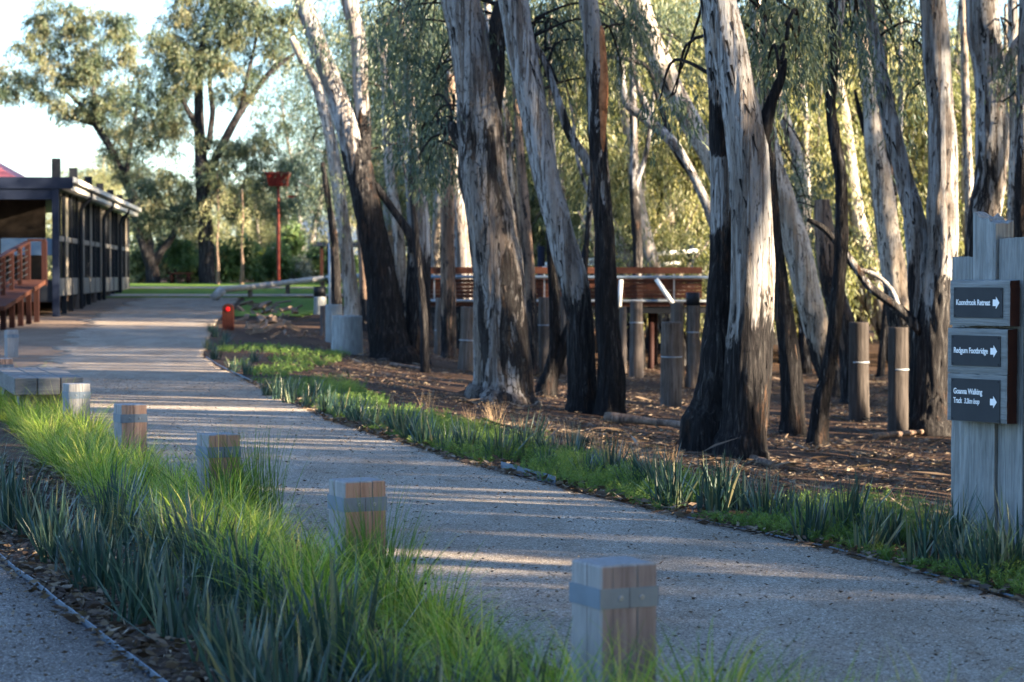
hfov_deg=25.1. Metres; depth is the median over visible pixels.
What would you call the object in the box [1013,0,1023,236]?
gum tree
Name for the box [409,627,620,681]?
flax lily
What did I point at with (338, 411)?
flax lily
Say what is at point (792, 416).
gum tree
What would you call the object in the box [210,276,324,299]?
log rail
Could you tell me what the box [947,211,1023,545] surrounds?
trail sign
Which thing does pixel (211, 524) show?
mat rush
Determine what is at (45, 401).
mat rush
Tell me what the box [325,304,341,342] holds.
timber piling
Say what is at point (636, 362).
timber piling
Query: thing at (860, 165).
gum tree
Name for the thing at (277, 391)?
flax lily
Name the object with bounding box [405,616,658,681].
mat rush
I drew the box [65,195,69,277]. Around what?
window pane
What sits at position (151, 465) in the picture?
mat rush
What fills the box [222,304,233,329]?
reflector post
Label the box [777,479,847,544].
flax lily
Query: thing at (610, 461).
flax lily
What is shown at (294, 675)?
flax lily
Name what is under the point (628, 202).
gum tree
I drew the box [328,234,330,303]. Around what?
steel post
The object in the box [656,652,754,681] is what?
mat rush
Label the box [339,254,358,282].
shrub
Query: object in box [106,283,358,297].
lawn
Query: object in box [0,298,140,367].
yard
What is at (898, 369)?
timber piling
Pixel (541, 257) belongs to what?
ramp rail
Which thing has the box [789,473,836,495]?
dry weed
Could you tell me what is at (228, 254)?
shrub
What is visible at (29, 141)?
sky
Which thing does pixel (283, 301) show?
split log
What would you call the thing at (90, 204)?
window pane
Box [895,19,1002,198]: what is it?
gum tree
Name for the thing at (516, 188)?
gum tree
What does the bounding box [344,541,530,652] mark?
mat rush
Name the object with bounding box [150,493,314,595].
mat rush
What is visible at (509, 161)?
gum tree
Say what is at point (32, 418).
mat rush
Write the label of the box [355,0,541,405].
gum tree
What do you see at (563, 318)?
timber piling
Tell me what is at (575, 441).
flax lily
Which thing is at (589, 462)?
flax lily
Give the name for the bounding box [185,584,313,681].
flax lily
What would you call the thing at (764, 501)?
flax lily
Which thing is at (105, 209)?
window pane
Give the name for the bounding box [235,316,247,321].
split log
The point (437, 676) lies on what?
flax lily
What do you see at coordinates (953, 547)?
flax lily
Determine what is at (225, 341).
flax lily
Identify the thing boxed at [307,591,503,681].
mat rush
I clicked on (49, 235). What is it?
gum tree
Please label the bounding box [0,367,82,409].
slab bench
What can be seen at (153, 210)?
gum tree
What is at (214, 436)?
timber bollard
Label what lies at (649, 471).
flax lily
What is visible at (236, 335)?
ground
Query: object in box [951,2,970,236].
gum tree
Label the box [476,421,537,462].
flax lily
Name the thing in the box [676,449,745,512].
flax lily
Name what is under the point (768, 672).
mat rush
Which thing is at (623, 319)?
timber piling
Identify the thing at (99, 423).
mat rush
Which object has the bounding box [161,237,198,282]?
shrub
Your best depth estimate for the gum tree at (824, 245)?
40.39 m
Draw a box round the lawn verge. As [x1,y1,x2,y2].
[234,298,343,316]
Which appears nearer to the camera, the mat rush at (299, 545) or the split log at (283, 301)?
the mat rush at (299, 545)
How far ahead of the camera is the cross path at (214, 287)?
88.42 m
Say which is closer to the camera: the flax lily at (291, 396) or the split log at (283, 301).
the flax lily at (291, 396)
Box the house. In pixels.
[273,215,406,259]
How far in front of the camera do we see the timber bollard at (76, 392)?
20.84 m
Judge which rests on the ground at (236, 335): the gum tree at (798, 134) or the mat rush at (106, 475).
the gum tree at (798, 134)
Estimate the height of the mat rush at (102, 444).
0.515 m
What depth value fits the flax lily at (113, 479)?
13.62 m
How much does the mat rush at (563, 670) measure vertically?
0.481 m
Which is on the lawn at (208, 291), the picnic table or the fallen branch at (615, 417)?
the picnic table
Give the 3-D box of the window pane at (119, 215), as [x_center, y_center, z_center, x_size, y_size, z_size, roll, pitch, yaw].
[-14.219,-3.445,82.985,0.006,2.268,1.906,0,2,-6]
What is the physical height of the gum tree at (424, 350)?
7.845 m
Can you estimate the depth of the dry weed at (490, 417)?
23.87 m
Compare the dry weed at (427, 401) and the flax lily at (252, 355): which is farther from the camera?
the flax lily at (252, 355)
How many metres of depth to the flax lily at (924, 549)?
11.73 m
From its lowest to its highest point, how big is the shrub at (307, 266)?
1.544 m
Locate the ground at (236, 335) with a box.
[48,279,1022,600]
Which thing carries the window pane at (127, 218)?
in the long building
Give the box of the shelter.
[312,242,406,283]
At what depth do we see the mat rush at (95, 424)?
19.51 m
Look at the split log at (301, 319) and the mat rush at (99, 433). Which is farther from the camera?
the split log at (301, 319)
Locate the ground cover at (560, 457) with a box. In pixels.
[251,371,1023,594]
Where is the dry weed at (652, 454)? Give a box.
[641,440,672,469]
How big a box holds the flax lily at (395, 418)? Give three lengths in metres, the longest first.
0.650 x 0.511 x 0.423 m
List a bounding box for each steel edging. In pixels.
[0,553,167,681]
[206,356,259,384]
[501,461,555,485]
[670,512,1014,596]
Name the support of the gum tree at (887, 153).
on the ground at (236, 335)
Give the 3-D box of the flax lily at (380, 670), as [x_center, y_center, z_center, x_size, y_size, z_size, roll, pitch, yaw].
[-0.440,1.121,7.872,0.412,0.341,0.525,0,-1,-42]
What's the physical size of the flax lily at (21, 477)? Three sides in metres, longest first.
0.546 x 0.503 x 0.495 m
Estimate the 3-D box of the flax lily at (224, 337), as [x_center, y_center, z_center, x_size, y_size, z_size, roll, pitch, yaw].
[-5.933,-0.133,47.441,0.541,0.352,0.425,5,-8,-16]
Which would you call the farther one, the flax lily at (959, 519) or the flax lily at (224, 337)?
the flax lily at (224, 337)
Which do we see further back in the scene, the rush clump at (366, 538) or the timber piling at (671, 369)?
the timber piling at (671, 369)
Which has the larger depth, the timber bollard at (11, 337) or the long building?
the long building
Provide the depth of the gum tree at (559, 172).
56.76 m
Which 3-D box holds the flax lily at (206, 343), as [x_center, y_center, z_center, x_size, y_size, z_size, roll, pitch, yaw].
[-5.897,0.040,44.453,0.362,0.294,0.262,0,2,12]
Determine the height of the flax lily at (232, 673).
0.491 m
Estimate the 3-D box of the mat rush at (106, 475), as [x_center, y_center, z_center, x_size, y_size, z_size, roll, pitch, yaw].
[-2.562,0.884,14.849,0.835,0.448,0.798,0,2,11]
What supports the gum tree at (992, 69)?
on the ground at (236, 335)
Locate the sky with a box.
[0,0,1018,244]
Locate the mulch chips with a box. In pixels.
[0,459,550,681]
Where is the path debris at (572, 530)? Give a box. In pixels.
[84,376,1023,681]
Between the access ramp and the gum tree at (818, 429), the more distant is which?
the access ramp
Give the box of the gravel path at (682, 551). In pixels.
[90,405,1023,681]
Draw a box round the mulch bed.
[0,418,562,681]
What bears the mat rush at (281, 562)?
on the mulch bed
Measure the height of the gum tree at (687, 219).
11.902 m
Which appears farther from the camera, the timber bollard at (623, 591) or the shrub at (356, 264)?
the shrub at (356, 264)
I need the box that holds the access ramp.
[0,239,46,329]
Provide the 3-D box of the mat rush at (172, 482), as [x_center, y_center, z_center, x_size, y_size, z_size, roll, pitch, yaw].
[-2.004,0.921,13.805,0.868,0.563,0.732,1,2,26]
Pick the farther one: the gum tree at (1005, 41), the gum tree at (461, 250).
the gum tree at (1005, 41)
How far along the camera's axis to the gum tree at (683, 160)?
49.62 m
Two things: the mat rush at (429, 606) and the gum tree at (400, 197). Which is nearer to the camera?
the mat rush at (429, 606)
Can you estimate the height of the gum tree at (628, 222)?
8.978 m
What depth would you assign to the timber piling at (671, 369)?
36.53 m
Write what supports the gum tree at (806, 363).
on the ground at (236, 335)
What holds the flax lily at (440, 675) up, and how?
on the mulch bed
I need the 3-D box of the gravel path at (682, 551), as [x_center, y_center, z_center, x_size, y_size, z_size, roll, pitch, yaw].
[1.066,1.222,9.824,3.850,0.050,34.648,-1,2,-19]
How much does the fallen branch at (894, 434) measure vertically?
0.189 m
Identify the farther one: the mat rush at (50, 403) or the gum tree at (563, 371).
the gum tree at (563, 371)
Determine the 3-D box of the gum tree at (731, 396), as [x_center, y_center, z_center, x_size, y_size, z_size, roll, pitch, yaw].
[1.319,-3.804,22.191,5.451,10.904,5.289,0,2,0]
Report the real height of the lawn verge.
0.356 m
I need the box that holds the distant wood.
[46,165,536,279]
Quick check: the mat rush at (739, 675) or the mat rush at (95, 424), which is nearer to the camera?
the mat rush at (739, 675)
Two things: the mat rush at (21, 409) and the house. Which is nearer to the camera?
the mat rush at (21, 409)
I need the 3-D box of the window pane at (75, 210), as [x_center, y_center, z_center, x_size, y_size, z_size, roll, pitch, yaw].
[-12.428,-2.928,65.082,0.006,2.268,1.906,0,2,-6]
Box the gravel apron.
[0,561,151,681]
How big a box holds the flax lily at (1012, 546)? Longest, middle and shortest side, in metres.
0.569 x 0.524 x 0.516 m
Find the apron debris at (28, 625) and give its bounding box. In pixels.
[0,560,155,681]
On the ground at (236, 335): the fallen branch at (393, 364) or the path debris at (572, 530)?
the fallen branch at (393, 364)
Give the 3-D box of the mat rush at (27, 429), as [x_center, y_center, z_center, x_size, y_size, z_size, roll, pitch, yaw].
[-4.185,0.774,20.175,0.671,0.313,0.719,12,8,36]
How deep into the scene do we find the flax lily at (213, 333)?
49.55 m
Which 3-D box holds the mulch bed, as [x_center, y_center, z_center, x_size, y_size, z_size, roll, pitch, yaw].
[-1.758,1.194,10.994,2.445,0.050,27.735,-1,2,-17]
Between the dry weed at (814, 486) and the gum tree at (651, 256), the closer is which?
the dry weed at (814, 486)
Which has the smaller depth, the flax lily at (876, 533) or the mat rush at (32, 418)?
the flax lily at (876, 533)
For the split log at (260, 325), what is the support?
on the ground at (236, 335)
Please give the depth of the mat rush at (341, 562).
10.03 m
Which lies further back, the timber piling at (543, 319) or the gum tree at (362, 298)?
the gum tree at (362, 298)
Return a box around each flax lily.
[0,447,11,477]
[0,447,21,487]
[0,455,52,519]
[0,456,52,529]
[0,457,27,495]
[0,467,88,538]
[1,475,102,547]
[15,494,89,563]
[26,502,179,592]
[46,496,126,576]
[65,514,220,604]
[73,471,148,534]
[75,455,153,523]
[86,478,165,546]
[90,543,210,625]
[96,536,254,640]
[107,485,214,553]
[116,500,215,565]
[135,480,245,583]
[152,515,298,620]
[164,573,265,665]
[176,518,249,601]
[184,591,331,681]
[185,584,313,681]
[200,337,213,349]
[206,321,220,336]
[206,342,223,359]
[209,616,403,681]
[217,335,232,349]
[219,328,231,341]
[224,357,241,371]
[228,547,322,639]
[237,356,258,374]
[243,348,263,361]
[255,554,386,662]
[258,374,277,395]
[263,372,295,398]
[266,542,434,681]
[271,375,300,402]
[287,375,305,388]
[295,385,325,407]
[301,377,329,396]
[310,385,345,412]
[310,618,434,681]
[328,387,363,416]
[332,664,434,681]
[333,627,441,681]
[335,391,375,423]
[354,397,394,426]
[365,628,517,681]
[366,397,424,432]
[376,662,516,681]
[383,634,437,681]
[391,402,429,438]
[394,405,446,446]
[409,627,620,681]
[429,417,467,452]
[441,412,488,454]
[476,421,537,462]
[503,405,552,457]
[532,426,564,450]
[532,444,567,473]
[551,423,595,456]
[569,448,606,479]
[582,428,630,478]
[602,444,659,489]
[629,443,683,492]
[632,449,707,510]
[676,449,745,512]
[711,463,778,509]
[723,471,793,517]
[764,480,823,526]
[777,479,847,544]
[801,468,893,536]
[846,493,907,556]
[863,489,922,546]
[896,486,977,567]
[917,510,993,575]
[920,484,994,545]
[937,504,1023,586]
[962,484,1023,582]
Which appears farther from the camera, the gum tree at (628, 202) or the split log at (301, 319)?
the gum tree at (628, 202)
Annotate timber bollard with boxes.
[0,358,13,391]
[4,330,18,356]
[62,383,90,426]
[113,403,147,462]
[195,432,240,512]
[327,477,386,572]
[569,556,658,681]
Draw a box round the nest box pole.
[264,172,296,280]
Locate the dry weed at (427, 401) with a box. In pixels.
[419,391,433,407]
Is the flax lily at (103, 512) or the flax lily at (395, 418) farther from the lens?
the flax lily at (395, 418)
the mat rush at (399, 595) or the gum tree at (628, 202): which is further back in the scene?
the gum tree at (628, 202)
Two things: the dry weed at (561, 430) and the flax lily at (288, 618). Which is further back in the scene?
the dry weed at (561, 430)
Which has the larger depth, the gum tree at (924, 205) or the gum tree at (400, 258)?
the gum tree at (924, 205)
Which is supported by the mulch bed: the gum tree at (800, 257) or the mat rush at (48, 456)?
the mat rush at (48, 456)
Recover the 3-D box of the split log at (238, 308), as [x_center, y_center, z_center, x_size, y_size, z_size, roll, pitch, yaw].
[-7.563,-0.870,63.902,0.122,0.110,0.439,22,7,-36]
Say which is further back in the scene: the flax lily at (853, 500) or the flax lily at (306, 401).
the flax lily at (306, 401)
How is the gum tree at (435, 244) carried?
on the ground at (236, 335)
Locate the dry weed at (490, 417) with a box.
[481,404,504,421]
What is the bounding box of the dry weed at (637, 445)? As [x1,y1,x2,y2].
[622,438,643,454]
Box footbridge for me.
[430,267,707,368]
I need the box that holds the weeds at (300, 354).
[214,341,351,377]
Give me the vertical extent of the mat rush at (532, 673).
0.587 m
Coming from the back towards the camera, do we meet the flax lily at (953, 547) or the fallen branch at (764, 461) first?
the fallen branch at (764, 461)
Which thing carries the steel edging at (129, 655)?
on the mulch bed
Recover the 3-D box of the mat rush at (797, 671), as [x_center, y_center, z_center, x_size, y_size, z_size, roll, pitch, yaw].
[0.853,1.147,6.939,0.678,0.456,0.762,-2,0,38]
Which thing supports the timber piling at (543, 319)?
on the ground at (236, 335)
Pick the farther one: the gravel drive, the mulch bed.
the gravel drive
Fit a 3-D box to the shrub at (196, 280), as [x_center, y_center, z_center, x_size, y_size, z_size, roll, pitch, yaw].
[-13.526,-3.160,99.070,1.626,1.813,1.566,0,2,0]
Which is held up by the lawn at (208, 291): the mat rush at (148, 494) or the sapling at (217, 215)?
the sapling at (217, 215)
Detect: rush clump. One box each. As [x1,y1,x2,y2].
[178,418,317,531]
[285,477,477,612]
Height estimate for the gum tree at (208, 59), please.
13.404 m
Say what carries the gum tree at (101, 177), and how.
on the ground at (236, 335)
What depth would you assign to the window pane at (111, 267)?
79.51 m
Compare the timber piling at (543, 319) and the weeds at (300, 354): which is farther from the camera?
the timber piling at (543, 319)
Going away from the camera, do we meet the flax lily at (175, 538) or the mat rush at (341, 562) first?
the mat rush at (341, 562)
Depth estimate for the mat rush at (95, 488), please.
14.29 m
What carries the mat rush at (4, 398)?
on the mulch bed
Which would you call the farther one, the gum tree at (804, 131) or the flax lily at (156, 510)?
the gum tree at (804, 131)
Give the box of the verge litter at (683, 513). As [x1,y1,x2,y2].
[243,378,1023,602]
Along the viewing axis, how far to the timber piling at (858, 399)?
34.80 m
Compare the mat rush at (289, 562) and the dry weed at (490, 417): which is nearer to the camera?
the mat rush at (289, 562)
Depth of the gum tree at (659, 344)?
64.29 m
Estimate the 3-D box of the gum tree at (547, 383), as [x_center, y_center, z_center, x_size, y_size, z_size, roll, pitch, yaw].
[0.620,-1.250,36.701,0.729,5.211,0.504,1,2,27]
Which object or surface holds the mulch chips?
on the mulch bed
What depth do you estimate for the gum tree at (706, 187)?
58.62 m
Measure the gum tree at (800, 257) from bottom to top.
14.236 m
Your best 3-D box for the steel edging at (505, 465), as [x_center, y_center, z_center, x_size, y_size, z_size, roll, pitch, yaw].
[0.114,0.978,16.960,0.008,0.075,1.311,-1,2,-17]
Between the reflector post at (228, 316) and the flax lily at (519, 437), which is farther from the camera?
the reflector post at (228, 316)
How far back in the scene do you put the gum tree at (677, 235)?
63.96 m
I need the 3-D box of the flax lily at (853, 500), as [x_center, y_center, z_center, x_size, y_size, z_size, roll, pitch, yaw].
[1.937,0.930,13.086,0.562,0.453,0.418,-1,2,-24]
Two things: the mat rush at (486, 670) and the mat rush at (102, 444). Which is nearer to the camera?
the mat rush at (486, 670)
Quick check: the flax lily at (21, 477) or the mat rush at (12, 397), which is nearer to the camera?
the flax lily at (21, 477)
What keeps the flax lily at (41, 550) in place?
on the mulch bed
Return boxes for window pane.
[59,193,63,277]
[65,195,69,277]
[72,197,76,277]
[84,204,88,277]
[90,204,93,276]
[95,206,98,276]
[105,209,107,276]
[110,212,112,276]
[114,213,116,276]
[118,215,119,276]
[122,220,123,276]
[127,218,127,276]
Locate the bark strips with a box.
[268,328,1022,526]
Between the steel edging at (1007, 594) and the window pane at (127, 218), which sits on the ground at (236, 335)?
the steel edging at (1007, 594)
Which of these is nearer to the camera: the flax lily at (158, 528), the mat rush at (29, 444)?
the flax lily at (158, 528)
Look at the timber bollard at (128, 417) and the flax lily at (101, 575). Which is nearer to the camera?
the flax lily at (101, 575)
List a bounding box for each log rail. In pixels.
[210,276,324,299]
[325,273,358,279]
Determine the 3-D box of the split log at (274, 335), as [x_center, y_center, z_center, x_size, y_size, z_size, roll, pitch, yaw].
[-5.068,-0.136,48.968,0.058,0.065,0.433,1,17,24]
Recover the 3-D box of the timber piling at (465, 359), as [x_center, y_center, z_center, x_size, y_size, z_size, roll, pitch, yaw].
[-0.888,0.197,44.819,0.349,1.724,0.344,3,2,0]
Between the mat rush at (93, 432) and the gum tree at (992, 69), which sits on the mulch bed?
the mat rush at (93, 432)
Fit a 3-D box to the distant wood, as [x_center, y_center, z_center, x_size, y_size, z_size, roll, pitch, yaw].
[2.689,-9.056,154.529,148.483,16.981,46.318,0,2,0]
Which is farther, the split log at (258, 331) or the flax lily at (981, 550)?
the split log at (258, 331)
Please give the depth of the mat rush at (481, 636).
8.24 m
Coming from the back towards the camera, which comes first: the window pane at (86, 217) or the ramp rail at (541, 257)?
the window pane at (86, 217)
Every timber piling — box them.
[314,286,325,314]
[320,306,325,336]
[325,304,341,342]
[331,315,362,354]
[434,298,440,354]
[457,307,473,370]
[538,297,548,373]
[561,296,566,366]
[619,307,626,371]
[629,301,643,377]
[660,322,681,408]
[671,303,684,386]
[685,292,699,387]
[848,322,869,421]
[887,327,908,431]
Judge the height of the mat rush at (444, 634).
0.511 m
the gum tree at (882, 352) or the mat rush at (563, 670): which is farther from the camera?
the gum tree at (882, 352)
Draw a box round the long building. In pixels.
[0,158,140,316]
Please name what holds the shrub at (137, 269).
on the lawn at (208, 291)
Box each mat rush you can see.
[0,386,47,421]
[0,387,14,412]
[0,387,16,422]
[0,394,13,420]
[0,396,65,437]
[0,399,34,424]
[1,393,49,432]
[2,397,62,435]
[2,417,96,467]
[6,397,87,443]
[6,406,87,457]
[7,411,52,442]
[10,413,75,453]
[15,393,60,415]
[15,415,118,473]
[15,419,82,461]
[22,377,94,421]
[28,391,101,435]
[29,424,124,485]
[38,401,62,421]
[40,429,168,487]
[41,436,144,496]
[46,431,111,475]
[49,447,162,502]
[50,398,113,437]
[50,402,113,451]
[57,455,168,512]
[60,413,107,433]
[64,420,163,477]
[66,416,113,450]
[68,420,113,447]
[68,426,152,465]
[76,417,113,454]
[85,460,244,533]
[91,475,149,514]
[94,468,190,525]
[103,437,178,493]
[104,487,300,564]
[106,451,196,519]
[107,427,191,478]
[119,476,271,564]
[123,440,174,485]
[126,442,196,495]
[128,429,307,522]
[130,489,225,535]
[139,450,297,536]
[139,455,196,503]
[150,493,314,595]
[159,501,313,584]
[168,494,410,642]
[182,477,323,550]
[197,483,327,571]
[197,492,306,538]
[215,532,431,648]
[217,523,331,610]
[239,512,328,580]
[260,520,404,589]
[285,524,423,606]
[306,607,447,668]
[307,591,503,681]
[320,526,488,632]
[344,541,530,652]
[348,593,557,681]
[353,582,570,681]
[364,583,532,672]
[401,608,660,681]
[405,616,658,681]
[463,605,726,681]
[471,621,657,681]
[588,593,826,681]
[592,629,828,681]
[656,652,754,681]
[708,638,898,681]
[735,642,871,681]
[736,651,911,681]
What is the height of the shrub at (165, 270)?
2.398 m
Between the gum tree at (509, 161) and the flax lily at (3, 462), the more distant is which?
the gum tree at (509, 161)
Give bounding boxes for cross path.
[111,294,342,295]
[130,287,358,287]
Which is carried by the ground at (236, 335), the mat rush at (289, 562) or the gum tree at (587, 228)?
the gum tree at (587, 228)
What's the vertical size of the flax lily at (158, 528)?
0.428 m
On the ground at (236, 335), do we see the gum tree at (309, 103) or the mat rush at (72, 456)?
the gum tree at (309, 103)
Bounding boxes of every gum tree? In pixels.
[0,0,165,280]
[46,151,131,253]
[46,213,51,268]
[113,0,308,282]
[120,161,212,282]
[156,195,233,253]
[223,169,290,278]
[235,51,352,252]
[247,181,323,251]
[264,0,382,229]
[277,0,457,364]
[283,36,358,314]
[286,0,438,256]
[291,162,348,314]
[296,0,582,274]
[304,179,357,258]
[328,0,566,265]
[344,125,432,260]
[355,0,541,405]
[356,225,366,331]
[368,0,447,372]
[379,40,406,320]
[430,36,652,257]
[431,101,442,330]
[440,0,791,365]
[440,74,457,359]
[445,49,472,347]
[483,0,519,237]
[483,0,544,155]
[491,0,781,342]
[498,0,678,415]
[502,76,522,255]
[506,0,583,373]
[510,4,623,228]
[511,78,539,373]
[512,0,748,348]
[535,231,566,396]
[554,103,565,198]
[558,1,641,274]
[572,21,699,229]
[577,165,624,349]
[606,21,873,338]
[608,0,709,179]
[610,19,709,228]
[611,30,896,317]
[612,82,627,275]
[617,186,701,243]
[622,0,672,367]
[624,0,880,460]
[638,3,698,342]
[654,16,694,349]
[669,0,964,363]
[682,0,975,320]
[683,9,958,343]
[703,3,777,344]
[750,0,857,396]
[760,4,806,436]
[771,73,812,373]
[777,6,820,362]
[790,94,960,340]
[796,65,813,368]
[806,0,907,445]
[807,0,966,435]
[814,199,870,404]
[833,0,910,376]
[847,8,877,321]
[852,24,1008,256]
[854,0,920,215]
[854,35,887,321]
[856,0,911,377]
[865,14,975,266]
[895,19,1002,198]
[905,7,926,200]
[913,0,959,116]
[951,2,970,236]
[959,0,973,250]
[964,0,1023,256]
[999,0,1008,217]
[1006,0,1017,237]
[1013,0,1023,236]
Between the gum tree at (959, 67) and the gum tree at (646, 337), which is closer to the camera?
the gum tree at (646, 337)
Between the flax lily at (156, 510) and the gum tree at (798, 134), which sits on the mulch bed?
the flax lily at (156, 510)
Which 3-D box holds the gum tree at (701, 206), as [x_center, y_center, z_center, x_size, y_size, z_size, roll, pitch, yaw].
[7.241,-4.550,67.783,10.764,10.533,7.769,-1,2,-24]
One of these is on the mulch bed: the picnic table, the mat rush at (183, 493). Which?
the mat rush at (183, 493)
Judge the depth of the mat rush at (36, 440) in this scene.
18.73 m
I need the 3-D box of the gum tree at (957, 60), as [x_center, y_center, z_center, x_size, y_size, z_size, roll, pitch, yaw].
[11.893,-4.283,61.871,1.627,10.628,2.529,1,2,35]
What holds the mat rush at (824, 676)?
on the mulch bed
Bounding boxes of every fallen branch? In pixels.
[389,362,430,370]
[603,412,679,427]
[749,455,779,468]
[872,429,923,438]
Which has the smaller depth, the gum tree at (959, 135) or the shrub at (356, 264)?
the gum tree at (959, 135)
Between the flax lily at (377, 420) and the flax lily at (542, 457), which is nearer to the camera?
the flax lily at (542, 457)
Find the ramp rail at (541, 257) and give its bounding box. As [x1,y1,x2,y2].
[537,243,697,360]
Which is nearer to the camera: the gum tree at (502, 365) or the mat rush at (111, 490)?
the mat rush at (111, 490)
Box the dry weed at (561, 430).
[546,415,587,445]
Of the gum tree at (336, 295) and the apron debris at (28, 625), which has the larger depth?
the gum tree at (336, 295)
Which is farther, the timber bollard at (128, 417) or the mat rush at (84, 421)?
the mat rush at (84, 421)
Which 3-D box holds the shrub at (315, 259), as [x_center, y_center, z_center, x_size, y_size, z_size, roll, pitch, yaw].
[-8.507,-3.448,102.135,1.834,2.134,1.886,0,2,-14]
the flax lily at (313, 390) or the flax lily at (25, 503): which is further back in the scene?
the flax lily at (313, 390)
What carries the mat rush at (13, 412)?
on the mulch bed
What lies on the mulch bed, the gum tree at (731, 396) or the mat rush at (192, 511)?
the mat rush at (192, 511)
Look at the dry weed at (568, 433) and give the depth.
20.12 m
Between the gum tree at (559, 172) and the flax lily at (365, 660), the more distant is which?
the gum tree at (559, 172)
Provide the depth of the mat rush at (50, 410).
21.46 m
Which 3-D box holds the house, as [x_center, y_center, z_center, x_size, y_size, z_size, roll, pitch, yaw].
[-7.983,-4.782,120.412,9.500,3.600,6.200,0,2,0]
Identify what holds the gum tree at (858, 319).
on the ground at (236, 335)
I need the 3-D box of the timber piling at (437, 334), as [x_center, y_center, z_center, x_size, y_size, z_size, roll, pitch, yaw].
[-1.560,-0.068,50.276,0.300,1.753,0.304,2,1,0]
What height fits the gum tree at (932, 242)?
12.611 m
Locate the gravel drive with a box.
[26,298,297,404]
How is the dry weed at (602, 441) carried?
on the ground at (236, 335)
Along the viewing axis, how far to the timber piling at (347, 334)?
45.80 m
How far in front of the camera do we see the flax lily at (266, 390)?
28.10 m
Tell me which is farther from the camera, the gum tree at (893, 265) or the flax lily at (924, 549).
the gum tree at (893, 265)
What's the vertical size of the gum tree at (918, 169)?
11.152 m
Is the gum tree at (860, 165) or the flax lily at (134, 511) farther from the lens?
the gum tree at (860, 165)
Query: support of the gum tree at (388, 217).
on the ground at (236, 335)
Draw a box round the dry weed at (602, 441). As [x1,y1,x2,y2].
[589,425,622,455]
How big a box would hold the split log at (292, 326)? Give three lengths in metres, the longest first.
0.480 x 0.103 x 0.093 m
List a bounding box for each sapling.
[194,170,241,283]
[219,167,266,283]
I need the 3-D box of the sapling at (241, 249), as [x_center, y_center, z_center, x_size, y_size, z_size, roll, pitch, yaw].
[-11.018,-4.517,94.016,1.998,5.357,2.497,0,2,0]
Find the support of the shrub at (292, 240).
on the ground at (236, 335)
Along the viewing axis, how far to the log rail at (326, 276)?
84.05 m
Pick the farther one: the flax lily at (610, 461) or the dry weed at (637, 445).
the dry weed at (637, 445)
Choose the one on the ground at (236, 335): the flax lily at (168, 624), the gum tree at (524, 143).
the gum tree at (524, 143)
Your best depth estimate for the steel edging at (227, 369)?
35.78 m
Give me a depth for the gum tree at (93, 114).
111.35 m
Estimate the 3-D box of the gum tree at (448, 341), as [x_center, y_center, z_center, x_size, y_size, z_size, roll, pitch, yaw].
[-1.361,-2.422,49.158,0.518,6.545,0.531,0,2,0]
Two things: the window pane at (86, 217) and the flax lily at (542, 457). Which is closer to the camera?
the flax lily at (542, 457)
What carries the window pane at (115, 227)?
in the long building
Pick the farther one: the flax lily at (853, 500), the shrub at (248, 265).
the shrub at (248, 265)
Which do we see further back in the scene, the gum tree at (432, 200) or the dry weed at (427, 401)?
the gum tree at (432, 200)
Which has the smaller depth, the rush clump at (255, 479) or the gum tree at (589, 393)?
the rush clump at (255, 479)
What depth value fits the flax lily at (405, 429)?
20.55 m
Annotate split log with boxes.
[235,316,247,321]
[236,305,244,310]
[239,300,253,305]
[244,323,259,328]
[245,322,265,333]
[249,328,269,334]
[261,308,271,313]
[269,316,287,326]
[269,331,279,338]
[275,300,290,303]
[280,306,291,311]
[283,321,300,331]
[291,316,311,322]
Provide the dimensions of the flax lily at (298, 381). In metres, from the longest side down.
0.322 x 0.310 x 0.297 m
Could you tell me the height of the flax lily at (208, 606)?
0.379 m
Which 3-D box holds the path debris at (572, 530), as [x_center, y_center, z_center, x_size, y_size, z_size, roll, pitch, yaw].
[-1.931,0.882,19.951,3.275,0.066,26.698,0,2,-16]
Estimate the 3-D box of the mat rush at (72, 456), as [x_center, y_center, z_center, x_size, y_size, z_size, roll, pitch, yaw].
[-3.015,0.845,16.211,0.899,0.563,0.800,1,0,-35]
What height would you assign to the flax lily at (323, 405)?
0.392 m
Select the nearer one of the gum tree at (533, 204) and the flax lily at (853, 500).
the flax lily at (853, 500)
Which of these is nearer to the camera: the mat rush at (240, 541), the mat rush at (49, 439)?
the mat rush at (240, 541)
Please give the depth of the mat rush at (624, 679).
6.71 m
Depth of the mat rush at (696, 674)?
6.49 m
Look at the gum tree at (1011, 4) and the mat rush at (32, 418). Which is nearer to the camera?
the mat rush at (32, 418)
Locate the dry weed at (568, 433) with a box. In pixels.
[549,415,578,447]
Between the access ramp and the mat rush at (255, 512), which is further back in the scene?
the access ramp
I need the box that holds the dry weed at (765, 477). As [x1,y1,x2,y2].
[752,460,777,488]
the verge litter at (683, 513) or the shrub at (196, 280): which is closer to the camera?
the verge litter at (683, 513)
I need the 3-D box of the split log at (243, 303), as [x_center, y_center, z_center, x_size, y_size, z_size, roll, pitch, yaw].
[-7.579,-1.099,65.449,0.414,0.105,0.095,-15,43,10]
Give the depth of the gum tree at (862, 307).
70.07 m
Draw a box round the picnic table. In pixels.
[165,273,195,282]
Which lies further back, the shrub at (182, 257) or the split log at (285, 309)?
the shrub at (182, 257)
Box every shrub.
[129,245,145,282]
[153,233,183,282]
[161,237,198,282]
[182,247,215,282]
[214,235,246,282]
[226,231,266,282]
[249,248,272,279]
[252,239,303,282]
[280,216,307,260]
[280,253,319,282]
[303,240,340,282]
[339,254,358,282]

